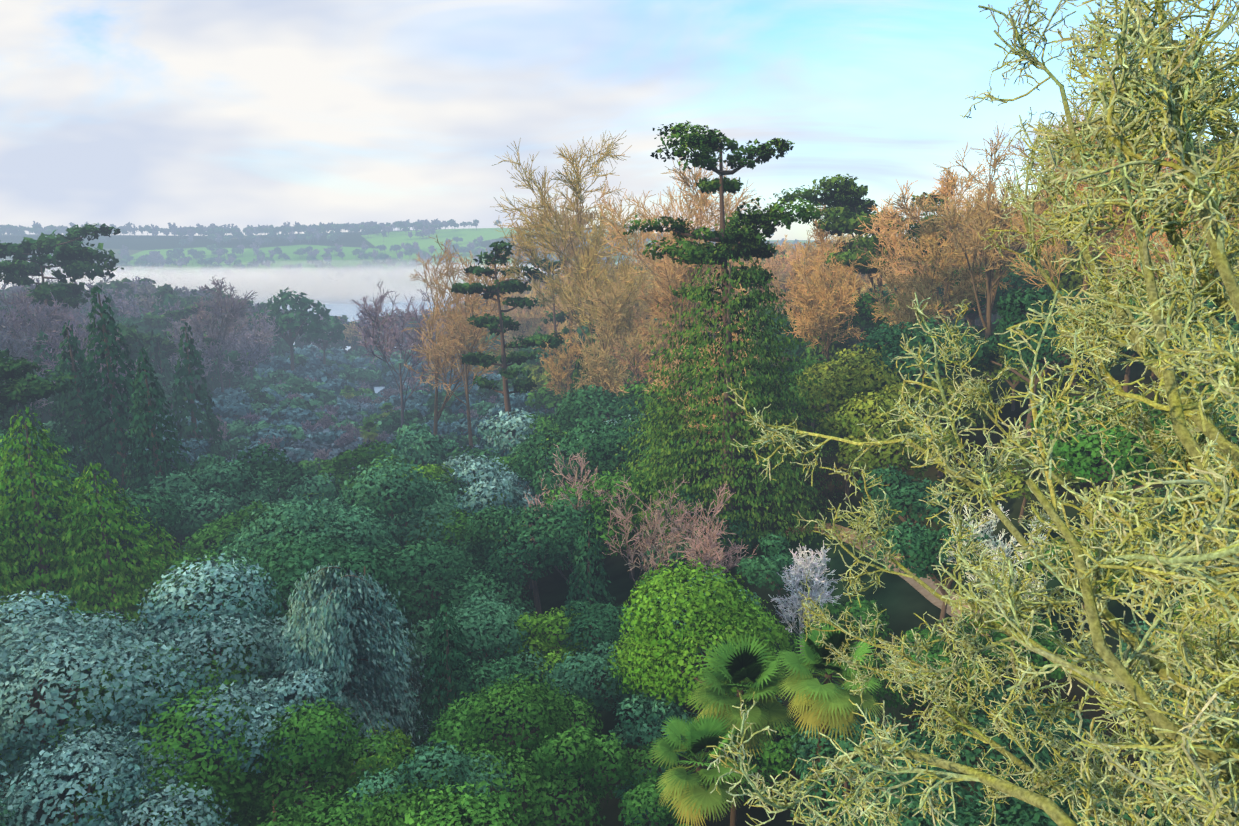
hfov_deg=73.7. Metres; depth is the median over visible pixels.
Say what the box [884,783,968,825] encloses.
evergreen tree
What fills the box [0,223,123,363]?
pine
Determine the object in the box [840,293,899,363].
evergreen tree
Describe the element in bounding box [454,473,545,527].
shrub
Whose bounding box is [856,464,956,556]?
evergreen tree
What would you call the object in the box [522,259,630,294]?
treeline
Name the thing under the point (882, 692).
evergreen tree
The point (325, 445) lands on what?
evergreen tree
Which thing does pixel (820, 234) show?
bare tree
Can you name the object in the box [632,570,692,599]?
evergreen tree
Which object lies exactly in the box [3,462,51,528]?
evergreen tree
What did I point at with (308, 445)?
evergreen tree
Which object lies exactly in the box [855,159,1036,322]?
bare tree
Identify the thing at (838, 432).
evergreen tree
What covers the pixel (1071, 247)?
bare tree
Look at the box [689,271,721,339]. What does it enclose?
bare tree
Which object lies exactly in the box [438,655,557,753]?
evergreen tree
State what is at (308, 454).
evergreen tree
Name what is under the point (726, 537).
evergreen tree
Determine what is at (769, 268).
bare tree
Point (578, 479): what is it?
evergreen tree
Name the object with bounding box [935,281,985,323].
evergreen tree
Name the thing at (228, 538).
evergreen tree
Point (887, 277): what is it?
bare tree
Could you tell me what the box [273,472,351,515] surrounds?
evergreen tree
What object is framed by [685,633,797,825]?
palm
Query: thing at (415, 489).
shrub
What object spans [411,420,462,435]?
evergreen tree
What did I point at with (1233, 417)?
evergreen tree
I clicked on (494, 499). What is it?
evergreen tree
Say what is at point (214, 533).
evergreen tree
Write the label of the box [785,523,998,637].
garden path
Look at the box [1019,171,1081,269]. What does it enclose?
bare tree
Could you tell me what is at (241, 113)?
sky
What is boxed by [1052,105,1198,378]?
bare tree
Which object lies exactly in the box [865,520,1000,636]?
evergreen tree
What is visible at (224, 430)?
bare tree
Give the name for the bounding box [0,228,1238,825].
terrain
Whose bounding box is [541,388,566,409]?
evergreen tree
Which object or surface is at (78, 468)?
evergreen tree
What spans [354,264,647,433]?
treeline
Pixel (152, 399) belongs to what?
evergreen tree
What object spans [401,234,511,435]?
bare tree
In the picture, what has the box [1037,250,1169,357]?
evergreen tree
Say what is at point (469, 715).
shrub
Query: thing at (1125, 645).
evergreen tree
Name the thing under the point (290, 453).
evergreen tree
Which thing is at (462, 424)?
evergreen tree
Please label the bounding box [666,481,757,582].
bare tree
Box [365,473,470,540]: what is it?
evergreen tree
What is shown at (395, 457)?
evergreen tree
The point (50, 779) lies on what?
shrub
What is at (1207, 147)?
pine
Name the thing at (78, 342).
conifer
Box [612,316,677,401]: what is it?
bare tree
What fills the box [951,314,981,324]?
conifer
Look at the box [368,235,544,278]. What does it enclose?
treeline
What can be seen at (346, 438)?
bare tree
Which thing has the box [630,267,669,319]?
bare tree
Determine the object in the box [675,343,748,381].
evergreen tree
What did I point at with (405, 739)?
evergreen tree
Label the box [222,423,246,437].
evergreen tree
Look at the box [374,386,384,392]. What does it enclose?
valley pond
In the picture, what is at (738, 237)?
pine
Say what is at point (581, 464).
bare tree
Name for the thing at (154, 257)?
treeline
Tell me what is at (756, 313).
conifer
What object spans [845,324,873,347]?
evergreen tree
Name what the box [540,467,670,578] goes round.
evergreen tree
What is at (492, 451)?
evergreen tree
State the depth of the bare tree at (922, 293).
92.76 m
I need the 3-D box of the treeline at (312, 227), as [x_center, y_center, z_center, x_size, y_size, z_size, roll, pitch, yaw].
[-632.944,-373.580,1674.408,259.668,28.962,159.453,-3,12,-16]
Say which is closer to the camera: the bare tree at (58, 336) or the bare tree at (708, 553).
the bare tree at (708, 553)
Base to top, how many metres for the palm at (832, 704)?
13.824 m
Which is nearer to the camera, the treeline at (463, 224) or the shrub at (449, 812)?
the shrub at (449, 812)
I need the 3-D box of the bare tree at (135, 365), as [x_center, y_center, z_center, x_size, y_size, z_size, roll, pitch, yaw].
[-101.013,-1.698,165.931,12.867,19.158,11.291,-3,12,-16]
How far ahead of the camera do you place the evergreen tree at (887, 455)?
66.80 m
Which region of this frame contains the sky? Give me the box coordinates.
[0,0,1238,304]
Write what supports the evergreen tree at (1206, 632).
on the terrain
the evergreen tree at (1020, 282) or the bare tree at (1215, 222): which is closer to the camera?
the bare tree at (1215, 222)
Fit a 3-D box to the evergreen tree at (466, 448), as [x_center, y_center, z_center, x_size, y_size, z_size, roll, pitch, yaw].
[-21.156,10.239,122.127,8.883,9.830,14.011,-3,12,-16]
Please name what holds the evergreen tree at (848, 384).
on the terrain
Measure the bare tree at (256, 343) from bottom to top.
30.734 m
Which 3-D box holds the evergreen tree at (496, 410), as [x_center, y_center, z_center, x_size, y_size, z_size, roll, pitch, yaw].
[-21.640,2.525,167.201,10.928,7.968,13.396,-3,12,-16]
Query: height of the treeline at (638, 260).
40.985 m
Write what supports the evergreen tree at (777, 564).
on the terrain
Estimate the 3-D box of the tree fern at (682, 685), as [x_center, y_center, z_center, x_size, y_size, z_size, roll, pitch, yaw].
[3.542,18.278,52.343,4.822,4.254,4.389,6,13,28]
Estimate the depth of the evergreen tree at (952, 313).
130.71 m
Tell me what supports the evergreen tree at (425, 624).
on the terrain
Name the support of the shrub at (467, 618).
on the terrain
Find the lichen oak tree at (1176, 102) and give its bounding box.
[706,0,1238,825]
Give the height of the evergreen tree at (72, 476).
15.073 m
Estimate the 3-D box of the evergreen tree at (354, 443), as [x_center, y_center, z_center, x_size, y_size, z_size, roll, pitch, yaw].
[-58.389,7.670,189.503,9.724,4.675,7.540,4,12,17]
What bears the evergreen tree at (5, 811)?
on the terrain
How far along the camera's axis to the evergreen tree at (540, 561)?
72.23 m
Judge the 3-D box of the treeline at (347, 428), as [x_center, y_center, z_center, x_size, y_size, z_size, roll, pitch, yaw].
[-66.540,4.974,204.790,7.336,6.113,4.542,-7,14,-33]
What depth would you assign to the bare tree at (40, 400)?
140.90 m
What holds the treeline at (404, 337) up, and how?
on the terrain
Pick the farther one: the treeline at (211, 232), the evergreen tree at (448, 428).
the treeline at (211, 232)
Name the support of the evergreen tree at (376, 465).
on the terrain
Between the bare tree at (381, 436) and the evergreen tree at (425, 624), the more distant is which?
the bare tree at (381, 436)
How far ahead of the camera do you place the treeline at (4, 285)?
350.01 m
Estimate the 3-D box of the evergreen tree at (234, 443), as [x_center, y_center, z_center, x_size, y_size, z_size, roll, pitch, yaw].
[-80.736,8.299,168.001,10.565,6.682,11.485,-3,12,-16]
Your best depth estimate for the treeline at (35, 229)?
1420.53 m
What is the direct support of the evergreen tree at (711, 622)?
on the terrain
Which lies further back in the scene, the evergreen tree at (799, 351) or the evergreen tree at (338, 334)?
the evergreen tree at (338, 334)
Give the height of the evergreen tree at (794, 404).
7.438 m
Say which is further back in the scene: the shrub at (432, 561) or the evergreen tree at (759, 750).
the shrub at (432, 561)
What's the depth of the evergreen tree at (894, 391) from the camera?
71.67 m
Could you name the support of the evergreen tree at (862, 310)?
on the terrain
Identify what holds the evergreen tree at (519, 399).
on the terrain
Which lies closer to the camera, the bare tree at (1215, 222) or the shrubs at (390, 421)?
the bare tree at (1215, 222)
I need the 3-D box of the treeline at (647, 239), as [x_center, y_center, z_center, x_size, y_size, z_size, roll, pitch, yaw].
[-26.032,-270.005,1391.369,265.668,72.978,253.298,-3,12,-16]
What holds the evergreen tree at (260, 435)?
on the terrain
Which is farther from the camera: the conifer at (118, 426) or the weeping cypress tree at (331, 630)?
the conifer at (118, 426)
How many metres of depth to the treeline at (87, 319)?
220.28 m
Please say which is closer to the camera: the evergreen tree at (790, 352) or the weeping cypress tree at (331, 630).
the weeping cypress tree at (331, 630)
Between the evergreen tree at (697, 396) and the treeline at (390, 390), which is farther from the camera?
the treeline at (390, 390)
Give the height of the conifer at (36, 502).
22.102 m
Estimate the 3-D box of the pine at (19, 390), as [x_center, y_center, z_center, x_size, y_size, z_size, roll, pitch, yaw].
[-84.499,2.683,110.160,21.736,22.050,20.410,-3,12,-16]
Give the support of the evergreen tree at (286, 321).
on the terrain
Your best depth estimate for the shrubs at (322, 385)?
287.67 m
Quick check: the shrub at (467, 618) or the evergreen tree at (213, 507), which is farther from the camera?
the evergreen tree at (213, 507)
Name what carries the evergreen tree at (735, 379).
on the terrain
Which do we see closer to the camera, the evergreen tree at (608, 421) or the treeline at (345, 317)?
the evergreen tree at (608, 421)
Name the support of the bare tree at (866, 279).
on the terrain
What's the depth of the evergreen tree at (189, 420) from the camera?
177.20 m
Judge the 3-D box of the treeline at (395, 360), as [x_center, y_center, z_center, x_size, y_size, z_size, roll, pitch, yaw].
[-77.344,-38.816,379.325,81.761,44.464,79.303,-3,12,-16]
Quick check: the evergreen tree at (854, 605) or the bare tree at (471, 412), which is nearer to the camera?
the evergreen tree at (854, 605)
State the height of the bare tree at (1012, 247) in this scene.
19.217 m
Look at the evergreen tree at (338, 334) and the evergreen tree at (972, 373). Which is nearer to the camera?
the evergreen tree at (972, 373)
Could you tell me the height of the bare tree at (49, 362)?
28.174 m
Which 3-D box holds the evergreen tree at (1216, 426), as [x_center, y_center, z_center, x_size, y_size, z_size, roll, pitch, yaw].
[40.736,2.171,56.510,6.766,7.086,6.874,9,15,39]
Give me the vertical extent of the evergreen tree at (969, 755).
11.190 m
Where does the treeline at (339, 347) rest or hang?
on the terrain
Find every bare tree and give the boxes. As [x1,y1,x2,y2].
[0,287,95,373]
[0,312,33,359]
[3,368,54,413]
[6,340,33,371]
[20,307,67,361]
[35,313,140,425]
[93,359,141,418]
[172,275,257,392]
[210,421,228,437]
[221,307,279,379]
[258,435,283,449]
[313,448,331,459]
[334,429,358,447]
[346,279,444,436]
[362,431,389,449]
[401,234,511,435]
[405,246,526,447]
[466,408,476,417]
[472,411,488,439]
[490,170,638,397]
[492,131,669,421]
[505,444,633,588]
[531,320,597,396]
[574,269,670,400]
[594,152,761,408]
[596,296,642,391]
[600,474,740,592]
[604,305,666,398]
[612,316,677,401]
[619,270,656,308]
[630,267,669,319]
[631,241,763,406]
[631,269,719,381]
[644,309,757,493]
[650,271,721,388]
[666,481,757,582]
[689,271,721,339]
[716,251,786,313]
[757,200,873,359]
[768,540,841,655]
[781,243,867,410]
[842,271,888,350]
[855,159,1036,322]
[858,274,885,288]
[862,194,1013,346]
[868,257,919,287]
[898,215,958,298]
[918,115,1096,389]
[937,503,1052,632]
[970,209,1027,331]
[999,65,1196,386]
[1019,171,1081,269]
[1038,238,1085,255]
[1050,157,1171,279]
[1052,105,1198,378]
[1087,162,1238,289]
[1162,133,1238,284]
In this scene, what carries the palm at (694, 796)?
on the terrain
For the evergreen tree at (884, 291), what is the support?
on the terrain
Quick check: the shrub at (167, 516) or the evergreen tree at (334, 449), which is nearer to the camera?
the shrub at (167, 516)
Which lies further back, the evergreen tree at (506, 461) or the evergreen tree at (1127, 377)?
the evergreen tree at (506, 461)
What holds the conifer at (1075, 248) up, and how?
on the terrain
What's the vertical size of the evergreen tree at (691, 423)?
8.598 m
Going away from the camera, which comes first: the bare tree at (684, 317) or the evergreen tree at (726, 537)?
the evergreen tree at (726, 537)
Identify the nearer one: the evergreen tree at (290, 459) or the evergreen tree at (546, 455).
the evergreen tree at (546, 455)
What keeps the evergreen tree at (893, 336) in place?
on the terrain
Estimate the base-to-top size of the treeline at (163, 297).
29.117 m
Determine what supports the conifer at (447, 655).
on the terrain
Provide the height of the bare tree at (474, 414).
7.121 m
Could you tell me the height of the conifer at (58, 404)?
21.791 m
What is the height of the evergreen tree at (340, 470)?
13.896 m
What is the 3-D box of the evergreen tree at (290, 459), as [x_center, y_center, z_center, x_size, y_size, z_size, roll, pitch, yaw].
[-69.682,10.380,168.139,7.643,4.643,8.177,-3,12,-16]
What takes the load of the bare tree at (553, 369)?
on the terrain
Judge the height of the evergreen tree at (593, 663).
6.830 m
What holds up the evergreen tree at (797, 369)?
on the terrain
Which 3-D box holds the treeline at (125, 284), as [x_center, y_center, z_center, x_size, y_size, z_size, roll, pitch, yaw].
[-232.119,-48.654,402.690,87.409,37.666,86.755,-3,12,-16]
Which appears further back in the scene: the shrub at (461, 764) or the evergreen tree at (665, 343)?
the evergreen tree at (665, 343)
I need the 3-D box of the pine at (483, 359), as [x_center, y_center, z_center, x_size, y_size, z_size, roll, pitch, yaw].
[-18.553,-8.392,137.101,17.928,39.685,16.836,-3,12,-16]
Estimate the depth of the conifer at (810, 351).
112.58 m
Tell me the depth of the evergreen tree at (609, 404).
113.82 m
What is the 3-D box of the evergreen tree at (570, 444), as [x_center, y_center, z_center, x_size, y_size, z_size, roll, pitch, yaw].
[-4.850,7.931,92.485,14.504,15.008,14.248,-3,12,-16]
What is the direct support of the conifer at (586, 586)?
on the terrain
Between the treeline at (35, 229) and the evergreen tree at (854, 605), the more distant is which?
the treeline at (35, 229)
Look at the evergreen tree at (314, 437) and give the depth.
199.66 m
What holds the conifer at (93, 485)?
on the terrain
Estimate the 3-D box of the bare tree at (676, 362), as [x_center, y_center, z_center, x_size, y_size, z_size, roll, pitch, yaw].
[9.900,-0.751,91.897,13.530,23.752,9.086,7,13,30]
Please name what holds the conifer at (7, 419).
on the terrain
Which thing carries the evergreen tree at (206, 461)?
on the terrain
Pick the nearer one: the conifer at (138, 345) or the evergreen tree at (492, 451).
the evergreen tree at (492, 451)
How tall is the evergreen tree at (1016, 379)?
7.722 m
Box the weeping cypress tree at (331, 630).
[273,561,445,809]
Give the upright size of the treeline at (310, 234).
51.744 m
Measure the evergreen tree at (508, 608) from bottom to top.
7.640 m
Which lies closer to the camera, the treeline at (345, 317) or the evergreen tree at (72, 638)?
the evergreen tree at (72, 638)
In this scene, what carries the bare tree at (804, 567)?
on the terrain
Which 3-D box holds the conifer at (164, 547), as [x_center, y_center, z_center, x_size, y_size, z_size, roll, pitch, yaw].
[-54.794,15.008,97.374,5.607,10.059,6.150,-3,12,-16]
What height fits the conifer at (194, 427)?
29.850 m
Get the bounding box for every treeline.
[0,225,69,243]
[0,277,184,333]
[0,278,56,297]
[0,280,198,321]
[0,283,6,295]
[1,306,139,369]
[5,221,87,234]
[28,245,206,283]
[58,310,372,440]
[65,223,228,246]
[72,275,229,312]
[101,222,240,235]
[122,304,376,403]
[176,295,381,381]
[181,241,372,283]
[215,221,371,245]
[215,298,378,357]
[234,221,360,234]
[314,315,348,345]
[335,422,356,432]
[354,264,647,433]
[357,275,544,403]
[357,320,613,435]
[362,282,525,384]
[363,293,490,355]
[366,218,471,230]
[367,219,478,241]
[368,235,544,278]
[514,256,659,296]
[520,232,659,268]
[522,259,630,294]
[536,238,662,310]
[613,235,820,302]
[637,233,960,323]
[780,238,813,248]
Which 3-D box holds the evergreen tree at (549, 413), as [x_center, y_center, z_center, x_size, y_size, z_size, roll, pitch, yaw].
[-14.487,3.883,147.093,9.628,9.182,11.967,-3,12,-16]
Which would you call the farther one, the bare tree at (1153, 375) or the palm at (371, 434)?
the palm at (371, 434)
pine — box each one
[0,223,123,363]
[0,350,75,435]
[65,323,143,370]
[451,240,563,443]
[522,257,583,405]
[621,120,820,526]
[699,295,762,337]
[773,174,967,347]
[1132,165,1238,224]
[1148,137,1234,262]
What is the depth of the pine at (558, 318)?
184.25 m
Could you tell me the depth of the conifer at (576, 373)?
143.54 m
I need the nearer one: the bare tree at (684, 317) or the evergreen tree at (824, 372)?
the evergreen tree at (824, 372)
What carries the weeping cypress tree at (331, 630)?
on the terrain
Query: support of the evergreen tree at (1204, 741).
on the terrain
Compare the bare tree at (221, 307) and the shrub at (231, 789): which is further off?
the bare tree at (221, 307)
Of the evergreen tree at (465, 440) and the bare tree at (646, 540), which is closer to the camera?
the bare tree at (646, 540)
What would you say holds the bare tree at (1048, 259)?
on the terrain
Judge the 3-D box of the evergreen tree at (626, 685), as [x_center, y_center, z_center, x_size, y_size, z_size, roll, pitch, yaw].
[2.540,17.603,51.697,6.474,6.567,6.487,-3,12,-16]
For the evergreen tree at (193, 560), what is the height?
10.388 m
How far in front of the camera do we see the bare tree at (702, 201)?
110.94 m
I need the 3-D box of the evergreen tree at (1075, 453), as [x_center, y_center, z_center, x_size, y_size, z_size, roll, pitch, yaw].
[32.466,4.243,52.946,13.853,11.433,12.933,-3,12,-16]
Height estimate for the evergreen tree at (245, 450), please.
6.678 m
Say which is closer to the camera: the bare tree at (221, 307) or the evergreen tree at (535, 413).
the evergreen tree at (535, 413)
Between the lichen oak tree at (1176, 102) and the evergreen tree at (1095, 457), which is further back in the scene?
the evergreen tree at (1095, 457)
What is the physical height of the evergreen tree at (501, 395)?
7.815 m
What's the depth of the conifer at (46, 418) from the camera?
165.34 m
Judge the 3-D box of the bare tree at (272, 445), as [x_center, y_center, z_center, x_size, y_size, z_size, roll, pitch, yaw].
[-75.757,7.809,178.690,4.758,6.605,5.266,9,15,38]
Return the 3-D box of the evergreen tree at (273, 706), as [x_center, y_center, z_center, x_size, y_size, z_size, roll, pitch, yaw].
[-18.576,19.351,43.994,6.661,11.568,7.928,6,13,26]
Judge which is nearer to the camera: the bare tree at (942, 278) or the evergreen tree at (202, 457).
the bare tree at (942, 278)
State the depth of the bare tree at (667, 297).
119.42 m
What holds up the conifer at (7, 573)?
on the terrain
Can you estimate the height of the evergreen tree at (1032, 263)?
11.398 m
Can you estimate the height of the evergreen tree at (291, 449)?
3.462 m
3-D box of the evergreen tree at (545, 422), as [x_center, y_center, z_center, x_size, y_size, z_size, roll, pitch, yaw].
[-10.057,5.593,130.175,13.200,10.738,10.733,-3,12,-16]
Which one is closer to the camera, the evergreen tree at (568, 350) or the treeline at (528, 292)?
the evergreen tree at (568, 350)
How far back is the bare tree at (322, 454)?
170.53 m
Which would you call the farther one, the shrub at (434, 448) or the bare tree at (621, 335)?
the bare tree at (621, 335)
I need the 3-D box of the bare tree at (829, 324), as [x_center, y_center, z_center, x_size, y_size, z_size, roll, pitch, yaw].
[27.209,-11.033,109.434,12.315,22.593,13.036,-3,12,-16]
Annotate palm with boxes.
[359,419,378,443]
[648,712,750,825]
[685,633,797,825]
[774,621,880,825]
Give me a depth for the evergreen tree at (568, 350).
179.14 m
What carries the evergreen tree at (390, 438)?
on the terrain
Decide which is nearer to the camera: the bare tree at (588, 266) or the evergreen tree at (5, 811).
the evergreen tree at (5, 811)
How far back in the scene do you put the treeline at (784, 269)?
212.49 m
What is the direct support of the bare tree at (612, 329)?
on the terrain
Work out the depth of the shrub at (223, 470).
101.95 m
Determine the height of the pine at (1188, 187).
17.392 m
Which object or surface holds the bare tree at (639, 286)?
on the terrain
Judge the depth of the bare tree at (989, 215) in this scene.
84.07 m
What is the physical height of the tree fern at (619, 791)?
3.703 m
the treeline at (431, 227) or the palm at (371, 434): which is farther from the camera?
the treeline at (431, 227)
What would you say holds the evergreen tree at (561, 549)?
on the terrain
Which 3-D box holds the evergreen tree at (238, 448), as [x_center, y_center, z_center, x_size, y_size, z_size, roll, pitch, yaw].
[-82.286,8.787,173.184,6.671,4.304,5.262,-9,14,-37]
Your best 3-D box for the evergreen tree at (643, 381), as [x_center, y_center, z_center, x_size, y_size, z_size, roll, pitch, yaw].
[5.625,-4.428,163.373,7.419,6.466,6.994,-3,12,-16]
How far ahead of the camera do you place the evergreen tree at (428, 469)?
102.65 m
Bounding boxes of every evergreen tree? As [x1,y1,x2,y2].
[0,425,77,470]
[0,465,86,594]
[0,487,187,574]
[0,589,212,825]
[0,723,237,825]
[0,731,28,820]
[0,760,16,820]
[0,799,23,825]
[1,611,202,776]
[2,406,29,425]
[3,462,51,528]
[11,443,80,477]
[28,366,69,395]
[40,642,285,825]
[42,420,92,448]
[112,553,312,781]
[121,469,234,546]
[122,374,165,430]
[136,545,231,621]
[154,437,210,467]
[156,416,209,438]
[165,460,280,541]
[175,454,233,486]
[176,500,286,559]
[180,477,242,519]
[181,665,340,820]
[186,411,219,429]
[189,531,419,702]
[191,453,229,469]
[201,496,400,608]
[205,436,251,458]
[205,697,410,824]
[207,501,392,576]
[208,496,305,547]
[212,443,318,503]
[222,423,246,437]
[225,445,240,458]
[228,644,283,675]
[236,446,270,462]
[240,420,280,436]
[242,431,288,449]
[245,426,293,449]
[246,287,330,370]
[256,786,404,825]
[261,448,296,463]
[264,424,306,447]
[270,453,295,462]
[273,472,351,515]
[280,447,304,458]
[284,438,320,455]
[289,449,313,461]
[298,457,333,470]
[299,315,345,363]
[305,431,338,444]
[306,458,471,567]
[311,442,338,452]
[315,440,397,489]
[321,429,356,443]
[322,454,413,503]
[327,450,351,458]
[329,448,345,452]
[335,464,420,517]
[341,437,368,449]
[341,718,414,804]
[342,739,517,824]
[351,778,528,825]
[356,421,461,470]
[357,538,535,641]
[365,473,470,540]
[382,434,395,443]
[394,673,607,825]
[397,507,501,580]
[401,619,451,690]
[402,463,457,501]
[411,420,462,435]
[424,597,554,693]
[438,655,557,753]
[441,452,518,492]
[444,445,499,484]
[451,590,536,681]
[454,416,488,443]
[454,435,479,446]
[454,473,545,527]
[462,493,619,616]
[465,488,525,526]
[467,442,507,458]
[472,452,556,489]
[476,405,494,418]
[477,408,540,454]
[485,403,527,423]
[495,387,529,407]
[495,507,562,588]
[501,390,552,411]
[504,606,602,695]
[507,417,631,500]
[507,437,555,494]
[514,410,554,433]
[514,414,579,448]
[515,411,560,435]
[524,382,560,412]
[525,507,607,568]
[527,431,578,481]
[528,369,572,390]
[529,726,636,825]
[540,430,624,482]
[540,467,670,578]
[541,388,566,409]
[541,640,640,726]
[550,385,646,436]
[554,335,606,374]
[561,597,639,684]
[566,413,660,485]
[580,413,708,480]
[603,556,797,712]
[604,635,706,726]
[608,691,706,777]
[609,352,653,375]
[616,381,686,417]
[618,742,693,825]
[621,570,767,664]
[624,317,687,360]
[628,472,718,506]
[630,359,675,380]
[631,376,653,387]
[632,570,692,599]
[641,486,761,575]
[662,395,702,434]
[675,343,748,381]
[678,414,715,470]
[695,691,792,790]
[703,371,780,397]
[715,425,813,474]
[719,395,812,493]
[735,310,853,384]
[735,532,830,618]
[738,718,850,809]
[752,390,803,409]
[758,350,821,373]
[778,354,846,431]
[784,704,1156,825]
[787,684,893,798]
[791,318,868,349]
[795,343,897,427]
[798,358,926,470]
[802,596,892,669]
[811,410,906,499]
[835,392,957,518]
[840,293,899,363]
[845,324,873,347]
[847,291,941,334]
[850,628,1001,750]
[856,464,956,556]
[857,317,998,389]
[861,331,990,402]
[862,284,934,342]
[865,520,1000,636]
[873,376,997,476]
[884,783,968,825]
[898,290,976,318]
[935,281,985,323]
[938,264,1020,336]
[943,287,1132,443]
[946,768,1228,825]
[950,612,1082,688]
[962,337,1075,410]
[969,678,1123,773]
[978,265,1088,312]
[985,247,1088,292]
[990,438,1082,522]
[1015,538,1139,625]
[1024,394,1237,551]
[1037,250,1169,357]
[1043,275,1199,392]
[1052,434,1139,484]
[1114,619,1238,754]
[1123,281,1238,398]
[1138,488,1237,588]
[1139,723,1238,793]
[1159,588,1238,736]
[1165,398,1237,487]
[1173,591,1238,677]
[1185,346,1238,397]
[1200,390,1238,468]
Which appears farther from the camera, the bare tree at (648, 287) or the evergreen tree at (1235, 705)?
the bare tree at (648, 287)
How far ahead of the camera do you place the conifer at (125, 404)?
171.94 m
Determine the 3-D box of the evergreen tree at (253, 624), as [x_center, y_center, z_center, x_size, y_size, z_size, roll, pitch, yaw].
[-24.230,16.916,51.517,14.257,15.554,12.308,8,14,34]
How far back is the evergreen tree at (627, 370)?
172.12 m
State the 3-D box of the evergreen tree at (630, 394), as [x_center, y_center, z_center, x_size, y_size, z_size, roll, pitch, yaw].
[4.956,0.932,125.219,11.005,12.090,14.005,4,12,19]
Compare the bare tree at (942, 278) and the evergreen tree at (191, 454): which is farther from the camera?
the evergreen tree at (191, 454)
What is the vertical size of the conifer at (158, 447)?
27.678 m
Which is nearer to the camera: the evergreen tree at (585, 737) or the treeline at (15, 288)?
the evergreen tree at (585, 737)
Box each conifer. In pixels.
[0,348,47,457]
[0,407,142,620]
[0,521,49,633]
[31,330,57,429]
[33,462,199,629]
[50,320,131,491]
[51,349,105,439]
[68,284,174,493]
[70,340,100,425]
[79,459,103,492]
[110,347,132,429]
[117,347,207,549]
[118,524,207,625]
[130,339,170,412]
[131,499,175,571]
[164,322,232,458]
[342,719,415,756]
[405,597,495,788]
[558,514,622,654]
[568,351,599,428]
[576,321,600,409]
[612,246,850,557]
[734,288,789,456]
[801,272,854,382]
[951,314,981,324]
[1062,236,1085,263]
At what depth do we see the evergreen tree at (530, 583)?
81.67 m
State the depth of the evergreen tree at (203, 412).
184.54 m
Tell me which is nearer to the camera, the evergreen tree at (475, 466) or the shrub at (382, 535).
the shrub at (382, 535)
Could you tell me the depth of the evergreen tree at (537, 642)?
59.21 m
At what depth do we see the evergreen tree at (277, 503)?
100.11 m
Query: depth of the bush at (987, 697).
37.59 m
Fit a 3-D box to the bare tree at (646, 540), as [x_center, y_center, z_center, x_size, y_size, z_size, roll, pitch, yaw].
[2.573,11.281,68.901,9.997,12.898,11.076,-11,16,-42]
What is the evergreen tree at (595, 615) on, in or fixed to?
on the terrain
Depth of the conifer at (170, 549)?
79.16 m
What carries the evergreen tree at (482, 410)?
on the terrain
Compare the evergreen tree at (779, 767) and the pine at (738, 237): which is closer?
the evergreen tree at (779, 767)
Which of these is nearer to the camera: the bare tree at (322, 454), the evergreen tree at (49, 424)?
the evergreen tree at (49, 424)
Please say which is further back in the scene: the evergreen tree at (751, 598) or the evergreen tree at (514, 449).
the evergreen tree at (514, 449)
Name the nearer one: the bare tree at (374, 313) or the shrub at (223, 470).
the shrub at (223, 470)
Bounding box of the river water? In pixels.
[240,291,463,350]
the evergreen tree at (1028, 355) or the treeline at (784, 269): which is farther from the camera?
the treeline at (784, 269)
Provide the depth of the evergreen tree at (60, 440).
101.99 m
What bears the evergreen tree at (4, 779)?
on the terrain
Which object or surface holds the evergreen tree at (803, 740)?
on the terrain
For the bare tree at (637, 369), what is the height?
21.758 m
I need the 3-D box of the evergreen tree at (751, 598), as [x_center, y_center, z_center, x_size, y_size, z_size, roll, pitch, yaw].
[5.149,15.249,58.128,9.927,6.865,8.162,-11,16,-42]
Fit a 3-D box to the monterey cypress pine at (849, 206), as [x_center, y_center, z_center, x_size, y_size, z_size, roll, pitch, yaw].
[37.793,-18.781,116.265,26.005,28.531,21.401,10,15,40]
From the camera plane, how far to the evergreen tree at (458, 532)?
84.57 m
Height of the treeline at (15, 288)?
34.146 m
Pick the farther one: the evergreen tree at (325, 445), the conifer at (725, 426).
the evergreen tree at (325, 445)
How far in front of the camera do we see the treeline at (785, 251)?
259.60 m
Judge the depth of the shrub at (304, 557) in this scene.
59.57 m
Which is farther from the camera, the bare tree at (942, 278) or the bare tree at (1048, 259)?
the bare tree at (942, 278)
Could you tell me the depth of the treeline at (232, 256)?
1288.41 m
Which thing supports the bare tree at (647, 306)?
on the terrain
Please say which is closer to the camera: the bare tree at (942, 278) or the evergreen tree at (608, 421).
the evergreen tree at (608, 421)

